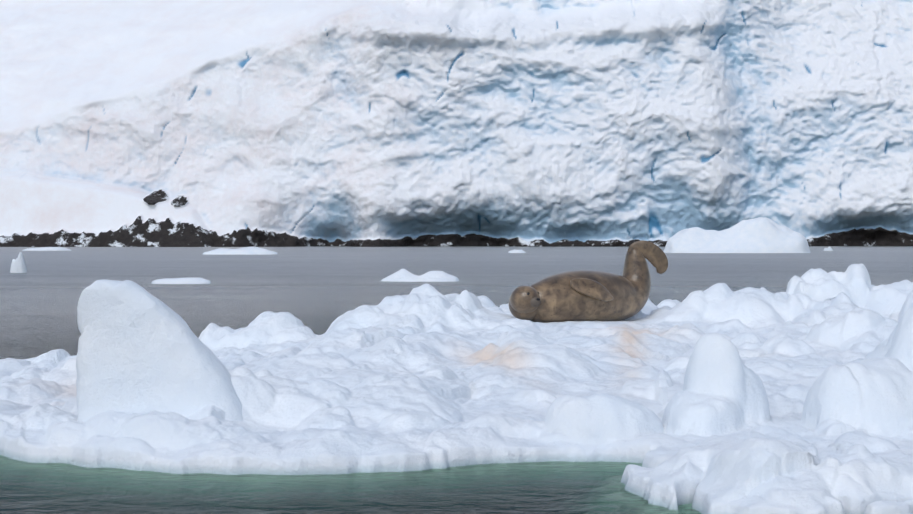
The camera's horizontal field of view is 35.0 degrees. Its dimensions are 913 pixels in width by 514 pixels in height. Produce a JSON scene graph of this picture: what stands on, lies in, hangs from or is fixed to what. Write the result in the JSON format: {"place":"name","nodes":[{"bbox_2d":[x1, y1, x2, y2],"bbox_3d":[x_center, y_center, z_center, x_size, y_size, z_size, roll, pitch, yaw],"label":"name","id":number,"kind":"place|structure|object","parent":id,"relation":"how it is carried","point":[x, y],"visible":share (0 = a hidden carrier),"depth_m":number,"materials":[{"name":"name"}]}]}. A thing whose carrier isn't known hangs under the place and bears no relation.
{"place":"outdoors","nodes":[
{"label":"outdoors","id":0,"kind":"place"},
{"bbox_2d":[0,0,912,246],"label":"glacier","id":1,"kind":"object","parent":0,"point":[359,123],"visible":0.98,"depth_m":255.44,"materials":[{"name":"white ice"}]},
{"bbox_2d":[0,246,912,513],"bbox_3d":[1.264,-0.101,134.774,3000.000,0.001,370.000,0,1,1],"label":"sea water","id":2,"kind":"structure","parent":0,"point":[319,290],"depth_m":39.74,"materials":[{"name":"grey liquid"}]},
{"bbox_2d":[10,252,26,272],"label":"bergy bit","id":3,"kind":"object","parent":2,"relation":"on","point":[18,265],"visible":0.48,"depth_m":73.57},
{"bbox_2d":[22,247,71,250],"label":"ice floe","id":4,"kind":"object","parent":2,"relation":"on","point":[48,249],"visible":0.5,"depth_m":182.59,"materials":[{"name":"white ice"}]},
{"bbox_2d":[151,277,210,283],"bbox_3d":[-10.843,1.048,57.120,2.948,0.498,1.474,0,1,1],"label":"ice floe","id":5,"kind":"object","parent":2,"relation":"on","point":[193,280],"visible":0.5,"depth_m":56.68,"materials":[{"name":"white ice"}]},
{"bbox_2d":[203,247,277,254],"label":"ice floe","id":6,"kind":"object","parent":2,"relation":"on","point":[245,251],"visible":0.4,"depth_m":144.54,"materials":[{"name":"white ice"}]},
{"bbox_2d":[381,269,458,281],"bbox_3d":[-1.428,0.864,60.183,4.045,0.775,2.022,0,1,1],"label":"bergy bit","id":7,"kind":"object","parent":2,"relation":"on","point":[402,275],"visible":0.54,"depth_m":59.70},
{"bbox_2d":[0,263,912,513],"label":"ice floe","id":8,"kind":"object","parent":2,"relation":"in","point":[796,397],"visible":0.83,"depth_m":12.97,"materials":[{"name":"white ice"}]},
{"bbox_2d":[76,279,242,421],"bbox_3d":[-2.642,1.094,13.120,1.574,1.785,0.858,0,1,1],"label":"ice fin","id":9,"kind":"object","parent":8,"relation":"on","point":[141,350],"visible":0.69,"depth_m":12.86,"materials":[{"name":"white ice"}]},
{"bbox_2d":[508,240,667,322],"bbox_3d":[2.105,0.402,23.706,2.920,1.343,1.107,-1,1,-39],"label":"seal","id":10,"kind":"object","parent":8,"relation":"on","point":[584,295],"visible":0.98,"depth_m":23.32,"materials":[{"name":"brown"}]},
{"bbox_2d":[508,249,525,252],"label":"bergy bit","id":11,"kind":"object","parent":2,"relation":"on","point":[516,251],"visible":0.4,"depth_m":156.75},
{"bbox_2d":[663,217,810,252],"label":"iceberg","id":12,"kind":"object","parent":2,"relation":"on","point":[761,235],"visible":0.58,"depth_m":158.36,"materials":[{"name":"white ice"}]},
{"bbox_2d":[823,246,832,250],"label":"bergy bit","id":13,"kind":"object","parent":2,"relation":"on","point":[829,248],"visible":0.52,"depth_m":181.03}
]}

